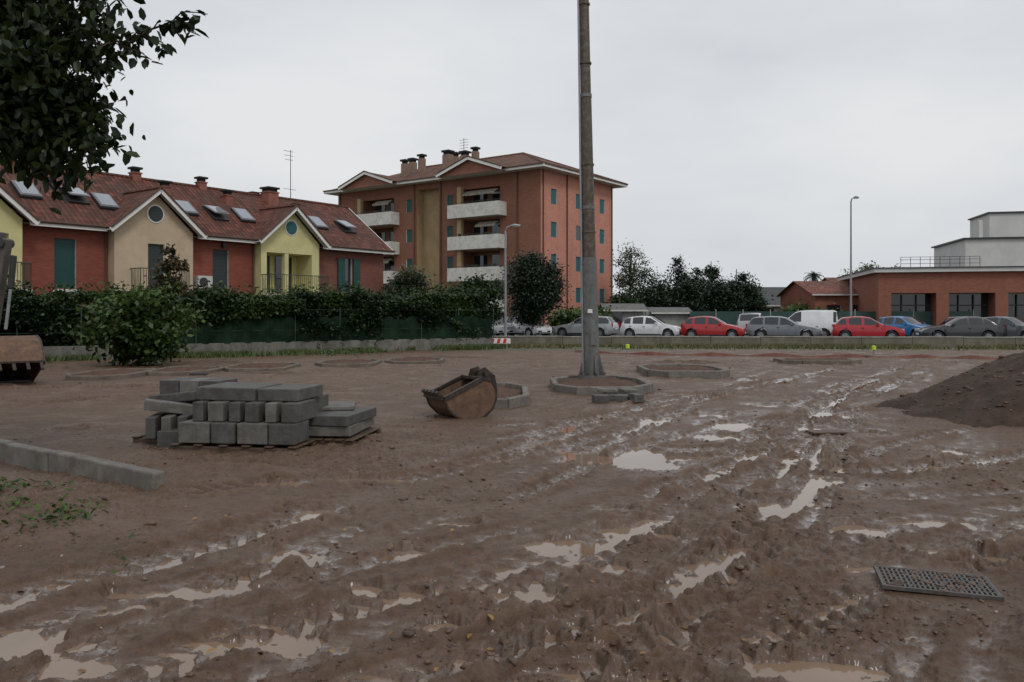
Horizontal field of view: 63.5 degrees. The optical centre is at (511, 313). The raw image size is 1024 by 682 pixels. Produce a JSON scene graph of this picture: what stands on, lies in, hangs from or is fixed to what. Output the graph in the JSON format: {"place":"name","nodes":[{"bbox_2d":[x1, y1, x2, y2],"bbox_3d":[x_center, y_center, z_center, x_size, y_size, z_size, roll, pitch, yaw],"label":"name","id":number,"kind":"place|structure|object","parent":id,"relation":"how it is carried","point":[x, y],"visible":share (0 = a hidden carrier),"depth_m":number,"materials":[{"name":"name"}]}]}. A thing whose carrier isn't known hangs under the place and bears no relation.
{"place":"outdoors","nodes":[
{"label":"outdoors","id":0,"kind":"place"},
{"bbox_2d":[45,343,507,362],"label":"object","id":1,"kind":"structure","parent":0,"point":[211,354],"depth_m":32.92,"materials":[{"name":"grey concrete"}]},
{"bbox_2d":[0,335,1023,681],"bbox_3d":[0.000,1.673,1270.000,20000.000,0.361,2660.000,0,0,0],"label":"ground","id":2,"kind":"structure","parent":0,"point":[132,643],"depth_m":6.46,"materials":[{"name":"brown soil"}]},
{"bbox_2d":[0,382,26,385],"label":"soil heap","id":3,"kind":"object","parent":2,"relation":"on","point":[6,383],"visible":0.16,"depth_m":19.20,"materials":[{"name":"brown soil"}]},
{"bbox_2d":[0,232,45,382],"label":"excavator","id":4,"kind":"object","parent":2,"relation":"on","point":[22,358],"visible":0.94,"depth_m":19.87,"materials":[{"name":"metal"}]},
{"bbox_2d":[41,365,107,370],"bbox_3d":[-13.500,1.686,24.500,5.500,0.312,2.750,0,0,0],"label":"soil heap","id":5,"kind":"object","parent":2,"relation":"on","point":[66,368],"visible":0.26,"depth_m":24.16,"materials":[{"name":"brown soil"}]},
{"bbox_2d":[0,476,154,571],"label":"weed patch","id":6,"kind":"object","parent":2,"relation":"on","point":[64,505],"visible":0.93,"depth_m":6.56,"materials":[{"name":"green plant"}]},
{"bbox_2d":[0,439,164,491],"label":"concrete kerb","id":7,"kind":"structure","parent":2,"relation":"on","point":[31,457],"depth_m":8.31,"materials":[{"name":"grey concrete"}]},
{"bbox_2d":[0,0,208,214],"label":"mulberry tree","id":8,"kind":"object","parent":2,"relation":"on","point":[51,109],"visible":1,"depth_m":7.85,"materials":[{"name":"green plant"}]},
{"bbox_2d":[66,368,156,379],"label":"concrete planter kerb","id":9,"kind":"structure","parent":2,"relation":"on","point":[111,374],"depth_m":21.41,"materials":[{"name":"concrete"}]},
{"bbox_2d":[61,273,219,366],"bbox_3d":[-11.725,0.247,26.497,4.405,3.132,3.970,0,0,0],"label":"mulberry shrub","id":10,"kind":"object","parent":2,"relation":"on","point":[134,324],"visible":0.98,"depth_m":25.89,"materials":[{"name":"green plant"}]},
{"bbox_2d":[144,243,195,361],"bbox_3d":[-11.161,-0.244,27.035,1.342,4.089,1.508,0,0,-42],"label":"young tree","id":11,"kind":"object","parent":2,"relation":"on","point":[173,264],"visible":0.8,"depth_m":26.90,"materials":[{"name":"green plant"}]},
{"bbox_2d":[145,365,223,375],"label":"concrete planter kerb","id":12,"kind":"structure","parent":2,"relation":"on","point":[178,371],"depth_m":22.95,"materials":[{"name":"concrete"}]},
{"bbox_2d":[0,150,394,305],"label":"terraced houses","id":13,"kind":"structure","parent":2,"relation":"on","point":[113,228],"depth_m":39.83,"materials":[{"name":"brick"}]},
{"bbox_2d":[147,205,297,235],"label":"round windows","id":14,"kind":"structure","parent":13,"relation":"in","point":[155,213],"depth_m":37.73,"materials":[{"name":"glass"}]},
{"bbox_2d":[156,358,252,366],"bbox_3d":[-9.500,1.644,26.500,6.500,0.421,3.250,0,0,0],"label":"soil heap","id":15,"kind":"object","parent":2,"relation":"on","point":[223,362],"visible":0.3,"depth_m":26.14,"materials":[{"name":"brown soil"}]},
{"bbox_2d":[190,280,253,319],"bbox_3d":[-11.948,0.233,33.041,2.446,3.137,2.064,0,0,17],"label":"garden shrub","id":16,"kind":"object","parent":2,"relation":"on","point":[218,294],"visible":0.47,"depth_m":32.55,"materials":[{"name":"green plant"}]},
{"bbox_2d":[0,277,489,346],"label":"boundary hedge","id":17,"kind":"object","parent":2,"relation":"on","point":[39,315],"visible":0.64,"depth_m":34.17,"materials":[{"name":"green plant"}]},
{"bbox_2d":[0,307,493,358],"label":"boundary wall with fence","id":18,"kind":"structure","parent":2,"relation":"on","point":[273,334],"depth_m":35.01,"materials":[{"name":"green metal"}]},
{"bbox_2d":[131,377,380,452],"bbox_3d":[-3.378,1.325,10.835,3.107,0.823,2.019,0,0,0],"label":"concrete block stack","id":19,"kind":"object","parent":2,"relation":"on","point":[194,413],"visible":0.96,"depth_m":10.27,"materials":[{"name":"grey concrete"}]},
{"bbox_2d":[224,362,300,371],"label":"concrete planter kerb","id":20,"kind":"structure","parent":2,"relation":"on","point":[259,366],"depth_m":24.48,"materials":[{"name":"concrete"}]},
{"bbox_2d":[190,345,384,356],"bbox_3d":[-13.032,1.459,34.134,15.359,0.685,8.728,0,0,-10],"label":"weed patch","id":21,"kind":"object","parent":2,"relation":"on","point":[333,353],"visible":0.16,"depth_m":33.08,"materials":[{"name":"green plant"}]},
{"bbox_2d":[277,280,338,306],"bbox_3d":[-9.709,0.073,39.987,3.909,3.458,3.341,0,0,0],"label":"garden shrub","id":22,"kind":"object","parent":2,"relation":"on","point":[295,290],"visible":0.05,"depth_m":39.54,"materials":[{"name":"green plant"}]},
{"bbox_2d":[315,359,381,367],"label":"concrete planter kerb","id":23,"kind":"structure","parent":2,"relation":"on","point":[358,363],"depth_m":26.19,"materials":[{"name":"concrete"}]},
{"bbox_2d":[333,281,378,307],"bbox_3d":[-8.495,0.024,44.219,3.832,3.555,3.491,0,0,27],"label":"garden shrub","id":24,"kind":"object","parent":2,"relation":"on","point":[361,290],"visible":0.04,"depth_m":43.82,"materials":[{"name":"green plant"}]},
{"bbox_2d":[10,429,746,680],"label":"fallen leaves","id":25,"kind":"object","parent":2,"relation":"on","point":[469,635],"visible":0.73,"depth_m":4.41,"materials":[{"name":"brown plant"}]},
{"bbox_2d":[377,264,436,296],"bbox_3d":[-6.375,-0.590,50.180,3.903,4.786,3.775,0,0,0],"label":"olive shrub","id":26,"kind":"object","parent":2,"relation":"on","point":[409,281],"visible":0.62,"depth_m":49.50,"materials":[{"name":"green plant"}]},
{"bbox_2d":[384,356,444,363],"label":"concrete planter kerb","id":27,"kind":"structure","parent":2,"relation":"on","point":[418,360],"depth_m":27.86,"materials":[{"name":"concrete"}]},
{"bbox_2d":[431,280,468,307],"bbox_3d":[-3.707,-0.085,48.836,4.267,3.777,3.310,0,0,0],"label":"garden shrub","id":28,"kind":"object","parent":2,"relation":"on","point":[450,287],"visible":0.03,"depth_m":48.59,"materials":[{"name":"green plant"}]},
{"bbox_2d":[421,366,496,418],"bbox_3d":[-0.837,1.313,13.614,1.190,0.843,0.710,0,0,-32],"label":"digger bucket","id":29,"kind":"object","parent":2,"relation":"on","point":[473,394],"visible":0.96,"depth_m":13.44,"materials":[{"name":"metal"}]},
{"bbox_2d":[323,139,627,324],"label":"apartment block","id":30,"kind":"structure","parent":2,"relation":"on","point":[452,216],"depth_m":81.58,"materials":[{"name":"orange paint"}]},
{"bbox_2d":[449,273,512,330],"bbox_3d":[-2.145,-0.356,49.100,4.405,4.325,4.202,0,0,0],"label":"garden shrub","id":31,"kind":"object","parent":2,"relation":"on","point":[492,289],"visible":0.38,"depth_m":48.60,"materials":[{"name":"green plant"}]},
{"bbox_2d":[493,338,510,347],"bbox_3d":[-0.571,1.450,40.350,1.000,0.500,0.700,0,0,0],"label":"traffic barrier","id":32,"kind":"object","parent":2,"relation":"on","point":[506,341],"visible":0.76,"depth_m":40.30,"materials":[{"name":"metal"}]},
{"bbox_2d":[0,370,1005,681],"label":"gravel stones","id":33,"kind":"object","parent":2,"relation":"on","point":[446,524],"visible":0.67,"depth_m":5.46,"materials":[{"name":"grey stone"}]},
{"bbox_2d":[494,382,528,408],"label":"concrete planter kerb","id":34,"kind":"structure","parent":2,"relation":"on","point":[511,395],"depth_m":15.41,"materials":[{"name":"concrete"}]},
{"bbox_2d":[0,377,1023,681],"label":"puddle water","id":35,"kind":"structure","parent":2,"relation":"on","point":[18,643],"depth_m":5.20,"materials":[{"name":"liquid"}]},
{"bbox_2d":[773,357,861,364],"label":"concrete planter kerb","id":36,"kind":"structure","parent":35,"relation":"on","point":[829,361],"depth_m":27.42,"materials":[{"name":"concrete"}]},
{"bbox_2d":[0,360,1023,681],"bbox_3d":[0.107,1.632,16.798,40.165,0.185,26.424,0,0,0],"label":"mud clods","id":37,"kind":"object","parent":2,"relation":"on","point":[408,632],"visible":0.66,"depth_m":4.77,"materials":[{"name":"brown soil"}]},
{"bbox_2d":[189,373,846,434],"bbox_3d":[-3.085,1.660,16.019,17.639,0.070,3.480,0,0,40],"label":"wooden board","id":38,"kind":"object","parent":2,"relation":"on","point":[818,432],"visible":0.61,"depth_m":11.64,"materials":[{"name":"brown wood"}]},
{"bbox_2d":[495,243,573,335],"bbox_3d":[1.542,-1.495,57.013,5.574,6.599,6.005,0,0,0],"label":"round evergreen tree","id":39,"kind":"object","parent":2,"relation":"on","point":[535,287],"visible":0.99,"depth_m":56.03,"materials":[{"name":"green plant"}]},
{"bbox_2d":[545,306,580,335],"bbox_3d":[4.397,0.641,61.919,4.147,2.403,3.908,0,0,0],"label":"background tree","id":40,"kind":"object","parent":2,"relation":"on","point":[568,317],"visible":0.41,"depth_m":61.14,"materials":[{"name":"green plant"}]},
{"bbox_2d":[565,304,616,329],"bbox_3d":[5.853,0.413,63.905,4.756,2.967,4.898,0,0,0],"label":"background tree","id":41,"kind":"object","parent":2,"relation":"on","point":[601,312],"visible":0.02,"depth_m":64.26,"materials":[{"name":"green plant"}]},
{"bbox_2d":[550,375,652,394],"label":"concrete planter kerb","id":42,"kind":"structure","parent":2,"relation":"on","point":[572,384],"depth_m":17.96,"materials":[{"name":"concrete"}]},
{"bbox_2d":[577,0,605,378],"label":"light mast","id":43,"kind":"object","parent":42,"relation":"on","point":[591,367],"visible":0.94,"depth_m":19.48,"materials":[{"name":"concrete"}]},
{"bbox_2d":[592,387,643,402],"bbox_3d":[2.018,1.591,16.394,0.990,0.233,1.675,0,0,0],"label":"concrete block pile","id":44,"kind":"object","parent":2,"relation":"on","point":[616,394],"visible":0.96,"depth_m":15.90,"materials":[{"name":"grey concrete"}]},
{"bbox_2d":[598,304,647,333],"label":"storage shed","id":45,"kind":"structure","parent":2,"relation":"on","point":[622,313],"depth_m":66.12,"materials":[{"name":"grey concrete"}]},
{"bbox_2d":[600,289,650,314],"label":"background tree","id":46,"kind":"object","parent":2,"relation":"on","point":[622,298],"visible":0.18,"depth_m":75.56,"materials":[{"name":"green plant"}]},
{"bbox_2d":[609,241,657,295],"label":"sparse poplar tree","id":47,"kind":"object","parent":2,"relation":"on","point":[633,270],"visible":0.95,"depth_m":81.50,"materials":[{"name":"green plant"}]},
{"bbox_2d":[619,284,668,315],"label":"background tree","id":48,"kind":"object","parent":2,"relation":"on","point":[653,299],"visible":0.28,"depth_m":76.91,"materials":[{"name":"green plant"}]},
{"bbox_2d":[637,267,678,306],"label":"background tree","id":49,"kind":"object","parent":2,"relation":"on","point":[659,286],"visible":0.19,"depth_m":79.44,"materials":[{"name":"green plant"}]},
{"bbox_2d":[643,310,689,317],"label":"panels","id":50,"kind":"object","parent":2,"relation":"on","point":[648,312],"visible":0.17,"depth_m":67.36,"materials":[{"name":"grey metal"}]},
{"bbox_2d":[645,307,691,329],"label":"storage shed","id":51,"kind":"structure","parent":2,"relation":"on","point":[677,316],"depth_m":67.00,"materials":[{"name":"grey metal"}]},
{"bbox_2d":[665,254,697,308],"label":"background conifer","id":52,"kind":"object","parent":2,"relation":"on","point":[677,262],"visible":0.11,"depth_m":79.60,"materials":[{"name":"green plant"}]},
{"bbox_2d":[636,364,729,378],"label":"concrete planter kerb","id":53,"kind":"structure","parent":2,"relation":"on","point":[683,370],"depth_m":22.20,"materials":[{"name":"concrete"}]},
{"bbox_2d":[651,359,719,364],"bbox_3d":[6.000,1.691,28.000,4.500,0.253,2.250,0,0,0],"label":"soil heap","id":54,"kind":"object","parent":2,"relation":"on","point":[704,362],"visible":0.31,"depth_m":27.87,"materials":[{"name":"brown soil"}]},
{"bbox_2d":[659,272,713,310],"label":"background tree","id":55,"kind":"object","parent":2,"relation":"on","point":[687,294],"visible":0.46,"depth_m":76.37,"materials":[{"name":"green plant"}]},
{"bbox_2d":[687,267,708,308],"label":"background conifer","id":56,"kind":"object","parent":2,"relation":"on","point":[697,272],"visible":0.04,"depth_m":81.94,"materials":[{"name":"green plant"}]},
{"bbox_2d":[700,261,731,301],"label":"background conifer","id":57,"kind":"object","parent":2,"relation":"on","point":[712,270],"visible":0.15,"depth_m":83.60,"materials":[{"name":"green plant"}]},
{"bbox_2d":[701,273,753,310],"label":"background tree","id":58,"kind":"object","parent":2,"relation":"on","point":[723,297],"visible":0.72,"depth_m":77.00,"materials":[{"name":"green plant"}]},
{"bbox_2d":[725,269,759,310],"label":"background conifer","id":59,"kind":"object","parent":2,"relation":"on","point":[742,276],"visible":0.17,"depth_m":78.31,"materials":[{"name":"green plant"}]},
{"bbox_2d":[734,277,773,310],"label":"background tree","id":60,"kind":"object","parent":2,"relation":"on","point":[755,289],"visible":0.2,"depth_m":79.20,"materials":[{"name":"green plant"}]},
{"bbox_2d":[492,336,1023,346],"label":"wall","id":61,"kind":"structure","parent":2,"relation":"on","point":[943,341],"depth_m":41.84,"materials":[{"name":"concrete"}]},
{"bbox_2d":[759,287,785,310],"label":"grey warehouse","id":62,"kind":"structure","parent":2,"relation":"on","point":[775,302],"depth_m":86.64,"materials":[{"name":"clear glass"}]},
{"bbox_2d":[575,350,996,359],"bbox_3d":[11.267,1.635,32.053,18.369,0.170,1.278,0,0,17],"label":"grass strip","id":63,"kind":"object","parent":2,"relation":"on","point":[824,356],"visible":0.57,"depth_m":31.91,"materials":[{"name":"green plant"}]},
{"bbox_2d":[781,298,820,310],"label":"background tree","id":64,"kind":"object","parent":2,"relation":"on","point":[792,307],"visible":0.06,"depth_m":71.62,"materials":[{"name":"green plant"}]},
{"bbox_2d":[803,271,824,280],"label":"palm tree","id":65,"kind":"object","parent":2,"relation":"on","point":[814,276],"visible":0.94,"depth_m":87.80,"materials":[{"name":"green plant"}]},
{"bbox_2d":[776,281,858,310],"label":"red house","id":66,"kind":"structure","parent":2,"relation":"on","point":[827,294],"depth_m":71.54,"materials":[{"name":"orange brick"}]},
{"bbox_2d":[804,303,848,334],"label":"background tree","id":67,"kind":"object","parent":2,"relation":"on","point":[817,308],"visible":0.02,"depth_m":65.96,"materials":[{"name":"green plant"}]},
{"bbox_2d":[822,278,837,280],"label":"house","id":68,"kind":"structure","parent":2,"relation":"on","point":[830,279],"depth_m":99.06,"materials":[{"name":"tile"}]},
{"bbox_2d":[690,309,973,331],"bbox_3d":[24.298,0.700,63.768,20.681,2.000,0.095,0,0,12],"label":"green panel fence","id":69,"kind":"object","parent":2,"relation":"on","point":[731,317],"visible":0.22,"depth_m":63.49,"materials":[{"name":"green metal"}]},
{"bbox_2d":[855,260,880,271],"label":"background tree","id":70,"kind":"object","parent":2,"relation":"on","point":[865,267],"visible":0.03,"depth_m":99.89,"materials":[{"name":"green plant"}]},
{"bbox_2d":[872,346,875,357],"bbox_3d":[13.649,1.460,31.191,0.148,0.480,0.148,0,0,-23],"label":"marker post","id":71,"kind":"object","parent":2,"relation":"on","point":[873,348],"visible":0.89,"depth_m":31.16,"materials":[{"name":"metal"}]},
{"bbox_2d":[844,271,1023,325],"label":"walls","id":72,"kind":"structure","parent":2,"relation":"on","point":[880,294],"depth_m":61.45,"materials":[{"name":"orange brick"}]},
{"bbox_2d":[837,266,1023,280],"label":"roof slab","id":73,"kind":"structure","parent":72,"relation":"on","point":[869,271],"depth_m":60.85,"materials":[{"name":"concrete"}]},
{"bbox_2d":[931,211,1023,266],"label":"volumes","id":74,"kind":"structure","parent":73,"relation":"on","point":[996,239],"depth_m":66.72,"materials":[{"name":"paint"}]},
{"bbox_2d":[873,565,1003,600],"bbox_3d":[2.636,1.667,5.149,0.660,0.036,0.407,1,1,16],"label":"drain grate","id":75,"kind":"object","parent":2,"relation":"on","point":[940,583],"visible":1,"depth_m":5.11,"materials":[{"name":"metal"}]},
{"bbox_2d":[874,352,1023,426],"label":"dirt mound","id":76,"kind":"object","parent":2,"relation":"on","point":[1001,392],"visible":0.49,"depth_m":13.50,"materials":[{"name":"brown soil"}]},
{"bbox_2d":[886,353,1023,425],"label":"mound clods","id":77,"kind":"object","parent":76,"relation":"on","point":[981,367],"visible":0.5,"depth_m":13.78,"materials":[{"name":"brown soil"}]},
{"bbox_2d":[891,256,1023,317],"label":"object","id":78,"kind":"object","parent":2,"relation":"on","point":[957,305],"visible":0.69,"depth_m":62.71,"materials":[{"name":"metal"}]},
{"bbox_2d":[0,0,1023,294],"label":"sky","id":79,"kind":"structure","parent":0,"point":[742,135],"materials":[{"name":"white"}]},
{"bbox_2d":[495,333,746,337],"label":"road","id":80,"kind":"structure","parent":0,"point":[551,334],"depth_m":62.41,"materials":[{"name":"grey asphalt"}]},
{"bbox_2d":[492,317,514,335],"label":"parked car","id":81,"kind":"object","parent":80,"relation":"on","point":[499,330],"visible":0.42,"depth_m":57.33,"materials":[{"name":"paint"}]},
{"bbox_2d":[504,224,520,335],"bbox_3d":[-0.021,-1.669,46.500,1.012,6.738,0.320,0,0,0],"label":"street lamp","id":82,"kind":"object","parent":80,"relation":"on","point":[505,291],"visible":0.88,"depth_m":46.45,"materials":[{"name":"metal"}]},
{"bbox_2d":[502,317,551,335],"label":"parked car","id":83,"kind":"object","parent":80,"relation":"on","point":[545,330],"visible":0.6,"depth_m":56.83,"materials":[{"name":"paint"}]},
{"bbox_2d":[552,316,618,335],"bbox_3d":[5.082,0.932,57.502,4.540,1.515,2.060,0,0,24],"label":"parked car","id":84,"kind":"object","parent":80,"relation":"on","point":[609,326],"visible":0.73,"depth_m":56.83,"materials":[{"name":"paint"}]},
{"bbox_2d":[620,316,680,335],"bbox_3d":[9.234,0.932,54.598,3.990,1.515,2.060,0,0,24],"label":"parked car","id":85,"kind":"object","parent":80,"relation":"on","point":[646,326],"visible":0.88,"depth_m":53.98,"materials":[{"name":"paint"}]},
{"bbox_2d":[681,316,745,335],"bbox_3d":[12.941,0.932,52.998,3.990,1.515,2.060,0,0,24],"label":"parked car","id":86,"kind":"object","parent":80,"relation":"on","point":[708,326],"visible":0.88,"depth_m":52.38,"materials":[{"name":"paint"}]},
{"bbox_2d":[737,313,762,329],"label":"parked car","id":87,"kind":"object","parent":80,"relation":"on","point":[744,319],"visible":0.18,"depth_m":55.19,"materials":[{"name":"paint"}]},
{"bbox_2d":[745,316,822,335],"bbox_3d":[17.091,0.932,51.998,4.540,1.515,2.060,0,0,24],"label":"parked car","id":88,"kind":"object","parent":80,"relation":"on","point":[776,326],"visible":0.87,"depth_m":51.42,"materials":[{"name":"paint"}]},
{"bbox_2d":[789,310,838,335],"bbox_3d":[19.635,0.738,55.502,4.340,1.905,2.120,0,0,24],"label":"parked car","id":89,"kind":"object","parent":80,"relation":"on","point":[826,319],"visible":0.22,"depth_m":54.47,"materials":[{"name":"paint"}]},
{"bbox_2d":[850,196,858,316],"bbox_3d":[21.489,-2.842,52.000,0.664,9.083,0.320,0,0,0],"label":"street lamp","id":90,"kind":"object","parent":80,"relation":"on","point":[855,197],"visible":0.88,"depth_m":51.95,"materials":[{"name":"metal"}]},
{"bbox_2d":[831,316,904,335],"bbox_3d":[21.275,0.932,49.498,3.990,1.515,2.060,0,0,18],"label":"parked car","id":91,"kind":"object","parent":80,"relation":"on","point":[860,326],"visible":0.79,"depth_m":48.86,"materials":[{"name":"paint"}]},
{"bbox_2d":[877,316,933,335],"bbox_3d":[25.050,0.932,52.496,2.060,1.515,3.990,0,0,-27],"label":"parked car","id":92,"kind":"object","parent":80,"relation":"on","point":[908,324],"visible":0.34,"depth_m":52.00,"materials":[{"name":"paint"}]},
{"bbox_2d":[940,316,977,323],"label":"parked car","id":93,"kind":"object","parent":80,"relation":"on","point":[947,318],"visible":0.04,"depth_m":52.63,"materials":[{"name":"paint"}]},
{"bbox_2d":[914,316,1006,336],"bbox_3d":[26.546,0.938,49.001,4.740,1.505,2.060,0,0,10],"label":"parked car","id":94,"kind":"object","parent":80,"relation":"on","point":[968,326],"visible":0.77,"depth_m":48.20,"materials":[{"name":"paint"}]},
{"bbox_2d":[983,316,1023,336],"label":"parked car","id":95,"kind":"object","parent":80,"relation":"on","point":[1015,326],"visible":0.34,"depth_m":47.82,"materials":[{"name":"paint"}]},
{"bbox_2d":[494,342,1023,350],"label":"verge grass","id":96,"kind":"structure","parent":0,"point":[824,346],"depth_m":40.02,"materials":[{"name":"green plant"}]}
]}

